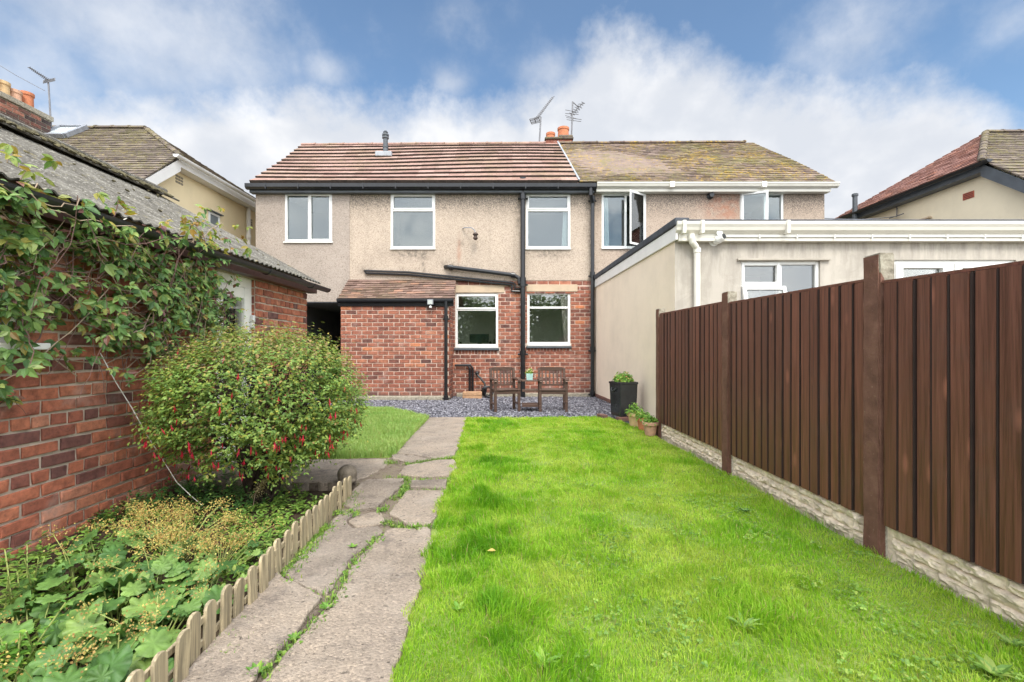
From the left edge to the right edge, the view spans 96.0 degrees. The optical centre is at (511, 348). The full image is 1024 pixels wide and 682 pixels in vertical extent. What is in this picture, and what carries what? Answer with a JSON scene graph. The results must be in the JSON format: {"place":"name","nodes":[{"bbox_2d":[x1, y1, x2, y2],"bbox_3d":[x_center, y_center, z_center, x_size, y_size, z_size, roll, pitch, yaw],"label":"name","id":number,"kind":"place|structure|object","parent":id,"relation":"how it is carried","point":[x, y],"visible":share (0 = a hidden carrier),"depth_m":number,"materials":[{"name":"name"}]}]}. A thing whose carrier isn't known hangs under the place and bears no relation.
{"place":"outdoors","nodes":[
{"label":"outdoors","id":0,"kind":"place"},
{"bbox_2d":[0,491,347,681],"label":"flower bed soil","id":1,"kind":"structure","parent":0,"point":[295,516],"depth_m":3.19,"materials":[{"name":"brown soil"}]},
{"bbox_2d":[0,544,50,619],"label":"mint plant","id":2,"kind":"object","parent":1,"relation":"on","point":[9,586],"visible":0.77,"depth_m":2.31,"materials":[{"name":"green plant"}]},
{"bbox_2d":[0,599,70,681],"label":"mint plant","id":3,"kind":"object","parent":1,"relation":"on","point":[15,650],"visible":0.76,"depth_m":1.82,"materials":[{"name":"green plant"}]},
{"bbox_2d":[0,589,112,658],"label":"lady mantle","id":4,"kind":"object","parent":1,"relation":"on","point":[34,609],"visible":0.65,"depth_m":2.07,"materials":[{"name":"green plant"}]},
{"bbox_2d":[0,614,126,681],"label":"lady mantle","id":5,"kind":"object","parent":1,"relation":"on","point":[42,662],"visible":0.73,"depth_m":1.67,"materials":[{"name":"green plant"}]},
{"bbox_2d":[16,525,130,596],"bbox_3d":[-2.372,1.151,2.518,0.503,0.342,0.467,0,0,40],"label":"lady mantle","id":6,"kind":"object","parent":1,"relation":"on","point":[53,572],"visible":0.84,"depth_m":2.50,"materials":[{"name":"green plant"}]},
{"bbox_2d":[29,610,180,681],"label":"lady mantle","id":7,"kind":"object","parent":1,"relation":"on","point":[112,662],"visible":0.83,"depth_m":1.77,"materials":[{"name":"green plant"}]},
{"bbox_2d":[67,505,151,572],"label":"lady mantle","id":8,"kind":"object","parent":1,"relation":"on","point":[120,539],"visible":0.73,"depth_m":2.81,"materials":[{"name":"green plant"}]},
{"bbox_2d":[58,558,186,659],"bbox_3d":[-1.839,1.169,2.134,0.500,0.308,0.516,0,0,-18],"label":"lady mantle","id":9,"kind":"object","parent":1,"relation":"on","point":[130,586],"visible":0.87,"depth_m":2.10,"materials":[{"name":"green plant"}]},
{"bbox_2d":[49,581,202,675],"bbox_3d":[-1.602,1.189,1.999,0.496,0.267,0.428,0,0,21],"label":"lady mantle","id":10,"kind":"object","parent":1,"relation":"on","point":[165,621],"visible":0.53,"depth_m":2.00,"materials":[{"name":"green plant"}]},
{"bbox_2d":[74,494,203,542],"bbox_3d":[-2.478,1.170,3.153,0.619,0.306,0.714,0,0,0],"label":"lady mantle","id":11,"kind":"object","parent":1,"relation":"on","point":[152,514],"visible":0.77,"depth_m":3.15,"materials":[{"name":"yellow plant"}]},
{"bbox_2d":[81,524,210,596],"bbox_3d":[-1.920,1.171,2.479,0.489,0.304,0.514,0,0,0],"label":"lady mantle","id":12,"kind":"object","parent":1,"relation":"on","point":[171,568],"visible":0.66,"depth_m":2.40,"materials":[{"name":"green plant"}]},
{"bbox_2d":[0,483,326,681],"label":"undergrowth","id":13,"kind":"object","parent":1,"relation":"on","point":[299,505],"visible":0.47,"depth_m":3.09,"materials":[{"name":"green plant"}]},
{"bbox_2d":[99,496,248,571],"bbox_3d":[-2.053,1.149,2.824,0.743,0.348,0.725,0,0,-39],"label":"lady mantle","id":14,"kind":"object","parent":1,"relation":"on","point":[193,537],"visible":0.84,"depth_m":2.83,"materials":[{"name":"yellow plant"}]},
{"bbox_2d":[90,457,288,528],"bbox_3d":[-2.885,1.225,4.215,1.788,0.210,1.799,0,0,0],"label":"ground cover","id":15,"kind":"object","parent":1,"relation":"on","point":[195,488],"visible":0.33,"depth_m":3.89,"materials":[{"name":"green plant"}]},
{"bbox_2d":[155,556,257,622],"bbox_3d":[-1.560,1.183,2.312,0.484,0.278,0.422,0,0,29],"label":"lady mantle","id":16,"kind":"object","parent":1,"relation":"on","point":[201,594],"visible":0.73,"depth_m":2.28,"materials":[{"name":"green plant"}]},
{"bbox_2d":[147,512,289,573],"bbox_3d":[-1.716,1.186,2.780,0.536,0.273,0.684,0,0,19],"label":"lady mantle","id":17,"kind":"object","parent":1,"relation":"on","point":[252,542],"visible":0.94,"depth_m":2.74,"materials":[{"name":"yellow plant"}]},
{"bbox_2d":[125,476,351,681],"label":"picket edging","id":18,"kind":"object","parent":1,"relation":"on","point":[188,644],"visible":0.67,"depth_m":2.10,"materials":[{"name":"brown wood"}]},
{"bbox_2d":[109,309,375,506],"bbox_3d":[-2.154,0.508,3.966,1.857,1.666,1.800,0,0,-20],"label":"fuchsia bush","id":19,"kind":"object","parent":1,"relation":"on","point":[263,452],"visible":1,"depth_m":3.57,"materials":[{"name":"green plant"}]},
{"bbox_2d":[249,479,268,504],"bbox_3d":[-2.062,1.183,3.725,0.193,0.276,0.132,0,0,-43],"label":"dried plume","id":20,"kind":"object","parent":1,"relation":"on","point":[262,487],"visible":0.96,"depth_m":3.73,"materials":[{"name":"plant"}]},
{"bbox_2d":[235,455,391,459],"bbox_3d":[-2.980,1.325,7.475,3.240,0.150,4.550,0,0,0],"label":"side lawn base","id":21,"kind":"object","parent":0,"point":[358,457],"visible":0.06,"depth_m":5.31,"materials":[{"name":"plant"}]},
{"bbox_2d":[179,417,465,681],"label":"path","id":22,"kind":"structure","parent":0,"point":[359,633],"depth_m":2.35,"materials":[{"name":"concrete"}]},
{"bbox_2d":[246,660,267,675],"bbox_3d":[-0.978,1.228,1.762,0.081,0.024,0.071,0,0,31],"label":"weed","id":23,"kind":"object","parent":22,"relation":"on","point":[260,664],"visible":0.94,"depth_m":1.77,"materials":[{"name":"green plant"}]},
{"bbox_2d":[288,630,301,640],"bbox_3d":[-0.928,1.230,1.967,0.064,0.019,0.063,0,0,-32],"label":"weed","id":24,"kind":"object","parent":22,"relation":"on","point":[292,635],"visible":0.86,"depth_m":1.98,"materials":[{"name":"green plant"}]},
{"bbox_2d":[320,602,334,608],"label":"weed","id":25,"kind":"object","parent":22,"relation":"on","point":[325,605],"visible":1,"depth_m":2.20,"materials":[{"name":"green plant"}]},
{"bbox_2d":[206,454,459,680],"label":"path weeds","id":26,"kind":"object","parent":22,"relation":"on","point":[403,490],"visible":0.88,"depth_m":2.89,"materials":[{"name":"green plant"}]},
{"bbox_2d":[337,464,356,484],"bbox_3d":[-1.530,1.157,4.280,0.175,0.163,0.175,0,0,0],"label":"stone ball","id":27,"kind":"object","parent":22,"relation":"on","point":[345,471],"visible":0.81,"depth_m":4.22,"materials":[{"name":"grey stone"}]},
{"bbox_2d":[285,405,429,458],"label":"long grass","id":28,"kind":"structure","parent":0,"point":[390,431],"depth_m":6.44,"materials":[{"name":"green plant"}]},
{"bbox_2d":[217,388,593,465],"bbox_3d":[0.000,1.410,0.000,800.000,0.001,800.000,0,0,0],"label":"ground","id":29,"kind":"structure","parent":0,"point":[226,459],"depth_m":5.93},
{"bbox_2d":[0,79,255,246],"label":"neighbouring house","id":30,"kind":"structure","parent":29,"relation":"on","point":[189,182],"depth_m":11.17,"materials":[{"name":"beige paint"}]},
{"bbox_2d":[27,67,54,127],"bbox_3d":[-11.685,-6.203,11.435,0.245,1.320,0.496,0,0,36],"label":"television aerial","id":31,"kind":"object","parent":30,"relation":"attached to","point":[46,80],"visible":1,"depth_m":11.53,"materials":[{"name":"metal"}]},
{"bbox_2d":[206,209,223,226],"bbox_3d":[-7.735,-3.172,12.015,0.090,0.790,0.573,0,0,0],"label":"window","id":32,"kind":"structure","parent":30,"relation":"in","point":[213,216],"depth_m":11.99,"materials":[{"name":"white plastic"}]},
{"bbox_2d":[0,113,330,561],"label":"brick shed","id":33,"kind":"structure","parent":29,"relation":"on","point":[66,462],"depth_m":3.55,"materials":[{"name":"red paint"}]},
{"bbox_2d":[0,211,50,349],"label":"window","id":34,"kind":"structure","parent":33,"relation":"in","point":[43,346],"depth_m":2.91,"materials":[{"name":"white plastic"}]},
{"bbox_2d":[0,143,252,413],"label":"virginia creeper","id":35,"kind":"object","parent":33,"relation":"attached to","point":[165,292],"visible":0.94,"depth_m":3.27,"materials":[{"name":"green plant"}]},
{"bbox_2d":[100,353,201,504],"bbox_3d":[-2.815,0.681,3.656,0.672,1.302,0.122,0,0,-28],"label":"cable","id":36,"kind":"object","parent":33,"relation":"attached to","point":[144,430],"visible":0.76,"depth_m":3.64,"materials":[{"name":"white plastic"}]},
{"bbox_2d":[216,270,254,460],"bbox_3d":[-3.194,0.250,5.280,0.132,2.200,0.740,0,0,0],"label":"door","id":37,"kind":"structure","parent":33,"relation":"in","point":[243,291],"depth_m":5.42,"materials":[{"name":"white plastic"}]},
{"bbox_2d":[244,126,595,400],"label":"semi detached house","id":38,"kind":"structure","parent":29,"relation":"on","point":[379,242],"depth_m":12.10,"materials":[{"name":"brick"}]},
{"bbox_2d":[283,194,332,242],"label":"window","id":39,"kind":"structure","parent":38,"relation":"in","point":[308,218],"depth_m":13.21,"materials":[{"name":"white plastic"}]},
{"bbox_2d":[390,195,435,249],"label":"window","id":40,"kind":"structure","parent":38,"relation":"in","point":[412,216],"depth_m":13.95,"materials":[{"name":"white plastic"}]},
{"bbox_2d":[427,299,432,307],"bbox_3d":[-1.971,-1.092,11.188,0.140,0.201,0.204,0,0,0],"label":"security light","id":41,"kind":"object","parent":38,"relation":"attached to","point":[430,302],"visible":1,"depth_m":11.09,"materials":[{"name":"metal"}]},
{"bbox_2d":[462,227,477,239],"bbox_3d":[-1.093,-2.987,11.953,0.488,0.371,0.146,0,0,26],"label":"wall lantern","id":42,"kind":"object","parent":38,"relation":"attached to","point":[475,234],"depth_m":11.85,"materials":[{"name":"metal"}]},
{"bbox_2d":[454,293,498,349],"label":"window","id":43,"kind":"structure","parent":38,"relation":"in","point":[476,314],"depth_m":13.60,"materials":[{"name":"white plastic"}]},
{"bbox_2d":[475,371,493,397],"bbox_3d":[-0.741,0.914,11.884,0.607,0.668,0.225,0,0,33],"label":"garden hose","id":44,"kind":"object","parent":38,"relation":"attached to","point":[484,389],"visible":0.77,"depth_m":11.85,"materials":[{"name":"black plastic"}]},
{"bbox_2d":[529,97,552,141],"bbox_3d":[1.014,-7.665,15.427,0.878,1.748,0.339,0,0,-6],"label":"television aerial","id":45,"kind":"object","parent":38,"relation":"attached to","point":[539,116],"visible":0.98,"depth_m":15.41,"materials":[{"name":"metal"}]},
{"bbox_2d":[525,195,570,249],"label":"window","id":46,"kind":"structure","parent":38,"relation":"in","point":[547,216],"depth_m":13.61,"materials":[{"name":"white plastic"}]},
{"bbox_2d":[526,293,571,347],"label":"window","id":47,"kind":"structure","parent":38,"relation":"in","point":[548,314],"depth_m":13.60,"materials":[{"name":"white plastic"}]},
{"bbox_2d":[565,101,584,134],"bbox_3d":[2.099,-7.571,15.299,0.667,1.305,0.160,0,0,0],"label":"television aerial","id":48,"kind":"object","parent":38,"relation":"on","point":[572,118],"visible":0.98,"depth_m":15.29,"materials":[{"name":"metal"}]},
{"bbox_2d":[656,309,664,438],"bbox_3d":[2.160,0.410,6.701,0.106,1.983,0.133,0,0,0],"label":"fence post","id":49,"kind":"object","parent":29,"relation":"on","point":[659,426],"visible":0.47,"depth_m":6.68,"materials":[{"name":"paint"}]},
{"bbox_2d":[661,424,721,470],"bbox_3d":[2.198,1.214,5.695,0.101,0.312,1.870,0,0,-1],"label":"gravel board","id":50,"kind":"object","parent":29,"relation":"on","point":[707,453],"visible":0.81,"depth_m":5.53,"materials":[{"name":"stone"}]},
{"bbox_2d":[659,302,721,450],"bbox_3d":[2.185,0.269,5.689,0.093,1.571,1.881,0,0,-1],"label":"fence section","id":51,"kind":"object","parent":50,"relation":"on","point":[690,371],"visible":0.94,"depth_m":5.50,"materials":[{"name":"brown wood"}]},
{"bbox_2d":[722,291,736,475],"bbox_3d":[2.212,0.411,4.691,0.106,1.982,0.133,0,0,0],"label":"fence post","id":52,"kind":"object","parent":29,"relation":"on","point":[727,457],"visible":0.48,"depth_m":4.67,"materials":[{"name":"paint"}]},
{"bbox_2d":[732,456,863,546],"bbox_3d":[2.248,1.214,3.765,0.102,0.312,1.710,0,0,-1],"label":"gravel board","id":53,"kind":"object","parent":29,"relation":"on","point":[839,519],"visible":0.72,"depth_m":3.50,"materials":[{"name":"stone"}]},
{"bbox_2d":[729,279,863,515],"bbox_3d":[2.235,0.288,3.760,0.092,1.531,1.723,0,0,-1],"label":"fence section","id":54,"kind":"object","parent":53,"relation":"on","point":[796,362],"visible":0.93,"depth_m":3.48,"materials":[{"name":"brown wood"}]},
{"bbox_2d":[594,217,1023,417],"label":"flat roofed extension","id":55,"kind":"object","parent":29,"relation":"on","point":[677,263],"visible":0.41,"depth_m":6.87,"materials":[{"name":"paint"}]},
{"bbox_2d":[709,233,725,245],"bbox_3d":[3.035,-1.608,6.788,0.137,0.160,0.230,0,0,-24],"label":"security camera","id":56,"kind":"object","parent":55,"relation":"attached to","point":[720,238],"visible":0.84,"depth_m":6.73,"materials":[{"name":"white plastic"}]},
{"bbox_2d":[741,261,818,299],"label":"window","id":57,"kind":"structure","parent":55,"relation":"in","point":[758,278],"depth_m":7.63,"materials":[{"name":"white plastic"}]},
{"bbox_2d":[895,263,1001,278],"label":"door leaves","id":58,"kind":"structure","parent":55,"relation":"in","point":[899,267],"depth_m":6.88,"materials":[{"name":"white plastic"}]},
{"bbox_2d":[894,260,1013,278],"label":"french door","id":59,"kind":"structure","parent":55,"relation":"in","point":[906,272],"depth_m":6.90,"materials":[{"name":"white plastic"}]},
{"bbox_2d":[863,253,893,558],"bbox_3d":[2.260,0.410,2.841,0.106,1.984,0.133,0,0,0],"label":"fence post","id":60,"kind":"object","parent":29,"relation":"on","point":[878,268],"visible":0.69,"depth_m":2.81,"materials":[{"name":"paint"}]},
{"bbox_2d":[836,129,1023,218],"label":"neighbouring house","id":61,"kind":"structure","parent":29,"relation":"on","point":[981,176],"depth_m":11.05,"materials":[{"name":"ceramic"}]},
{"bbox_2d":[825,216,896,218],"bbox_3d":[9.440,-3.554,12.449,2.200,0.168,0.022,0,0,-8],"label":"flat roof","id":62,"kind":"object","parent":61,"relation":"attached to","point":[870,218],"visible":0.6,"depth_m":12.51,"materials":[{"name":"metal"}]},
{"bbox_2d":[888,527,1023,631],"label":"gravel board","id":63,"kind":"object","parent":29,"relation":"on","point":[997,593],"visible":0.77,"depth_m":2.31,"materials":[{"name":"stone"}]},
{"bbox_2d":[882,260,1023,583],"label":"fence section","id":64,"kind":"object","parent":63,"relation":"on","point":[953,412],"visible":1,"depth_m":2.30,"materials":[{"name":"brown wood"}]},
{"bbox_2d":[307,397,655,435],"bbox_3d":[-1.900,1.326,9.475,10.200,0.132,5.450,0,0,0],"label":"gravel bed","id":65,"kind":"object","parent":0,"point":[511,411],"visible":0.06,"depth_m":9.45,"materials":[{"name":"grey gravel"}]},
{"bbox_2d":[327,396,618,418],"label":"slate chippings","id":66,"kind":"object","parent":65,"relation":"on","point":[476,406],"visible":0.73,"depth_m":9.94,"materials":[{"name":"grey gravel"}]},
{"bbox_2d":[463,391,481,398],"bbox_3d":[-1.008,1.180,11.775,0.484,0.180,0.250,0,0,0],"label":"brick block","id":67,"kind":"object","parent":66,"relation":"on","point":[472,394],"depth_m":11.65,"materials":[{"name":"stone"}]},
{"bbox_2d":[489,367,568,411],"bbox_3d":[0.323,0.812,9.340,1.587,0.875,0.660,0,0,0],"label":"twin garden seat","id":68,"kind":"object","parent":65,"relation":"on","point":[513,390],"visible":0.98,"depth_m":9.40,"materials":[{"name":"brown wood"}]},
{"bbox_2d":[526,367,533,379],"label":"potted plant","id":69,"kind":"object","parent":68,"relation":"on","point":[529,374],"visible":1,"depth_m":9.24,"materials":[{"name":"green plant"}]},
{"bbox_2d":[616,417,628,420],"bbox_3d":[1.925,1.220,8.017,0.220,0.071,0.105,0,0,-20],"label":"brick","id":70,"kind":"object","parent":65,"relation":"on","point":[623,418],"visible":0.56,"depth_m":7.97,"materials":[{"name":"red brick"}]},
{"bbox_2d":[609,371,637,416],"bbox_3d":[1.983,0.789,8.205,0.453,0.782,0.393,0,0,-19],"label":"tall planter","id":71,"kind":"object","parent":70,"relation":"on","point":[623,392],"visible":0.98,"depth_m":8.06,"materials":[{"name":"plastic"}]},
{"bbox_2d":[0,0,1023,218],"label":"sky","id":72,"kind":"structure","parent":0,"point":[865,95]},
{"bbox_2d":[558,140,839,396],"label":"semi detached house","id":73,"kind":"structure","parent":0,"point":[644,190],"depth_m":12.10,"materials":[{"name":"ceramic"}]},
{"bbox_2d":[601,190,645,248],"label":"window","id":74,"kind":"structure","parent":73,"relation":"in","point":[623,215],"depth_m":12.11,"materials":[{"name":"white plastic"}]},
{"bbox_2d":[740,190,782,218],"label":"window","id":75,"kind":"structure","parent":73,"relation":"in","point":[753,205],"depth_m":12.93,"materials":[{"name":"white plastic"}]},
{"bbox_2d":[388,415,1023,681],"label":"lawn base","id":76,"kind":"object","parent":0,"point":[654,517],"visible":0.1,"depth_m":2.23,"materials":[{"name":"plant"}]},
{"bbox_2d":[452,601,463,610],"bbox_3d":[-0.254,1.228,2.185,0.069,0.024,0.088,0,0,0],"label":"weed","id":77,"kind":"object","parent":76,"relation":"on","point":[458,607],"visible":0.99,"depth_m":2.20,"materials":[{"name":"green plant"}]},
{"bbox_2d":[533,646,559,667],"bbox_3d":[0.123,1.222,1.817,0.115,0.036,0.111,0,0,-33],"label":"weed","id":78,"kind":"object","parent":76,"relation":"on","point":[543,655],"visible":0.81,"depth_m":1.82,"materials":[{"name":"green plant"}]},
{"bbox_2d":[597,413,607,418],"bbox_3d":[1.633,1.220,8.345,0.105,0.071,0.220,0,0,-20],"label":"brick","id":79,"kind":"object","parent":76,"relation":"on","point":[601,415],"visible":0.89,"depth_m":8.27,"materials":[{"name":"red brick"}]},
{"bbox_2d":[625,403,643,426],"bbox_3d":[1.990,1.058,7.450,0.346,0.384,0.310,0,0,9],"label":"flowerpot","id":80,"kind":"object","parent":76,"relation":"on","point":[631,414],"visible":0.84,"depth_m":7.38,"materials":[{"name":"ceramic"}]},
{"bbox_2d":[635,410,652,430],"bbox_3d":[2.016,1.099,7.128,0.283,0.301,0.273,0,0,-43],"label":"flowerpot","id":81,"kind":"object","parent":76,"relation":"on","point":[640,417],"visible":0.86,"depth_m":7.06,"materials":[{"name":"ceramic"}]},
{"bbox_2d":[641,415,658,435],"bbox_3d":[1.996,1.101,6.657,0.250,0.298,0.259,0,0,0],"label":"flowerpot","id":82,"kind":"object","parent":76,"relation":"on","point":[650,425],"visible":1,"depth_m":6.59,"materials":[{"name":"ceramic"}]},
{"bbox_2d":[726,610,761,629],"bbox_3d":[1.038,1.219,2.048,0.126,0.041,0.134,0,0,-29],"label":"weed","id":83,"kind":"object","parent":76,"relation":"on","point":[750,623],"visible":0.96,"depth_m":2.06,"materials":[{"name":"green plant"}]},
{"bbox_2d":[521,471,1023,681],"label":"clover","id":84,"kind":"object","parent":76,"relation":"on","point":[843,657],"visible":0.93,"depth_m":2.10,"materials":[{"name":"green plant"}]},
{"bbox_2d":[971,653,1014,677],"bbox_3d":[1.831,1.221,1.755,0.122,0.038,0.127,0,0,-30],"label":"weed","id":85,"kind":"object","parent":76,"relation":"on","point":[987,664],"visible":1,"depth_m":1.76,"materials":[{"name":"green plant"}]},
{"bbox_2d":[993,630,1023,646],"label":"weed","id":86,"kind":"object","parent":76,"relation":"on","point":[1006,639],"visible":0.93,"depth_m":1.93,"materials":[{"name":"green plant"}]}
]}

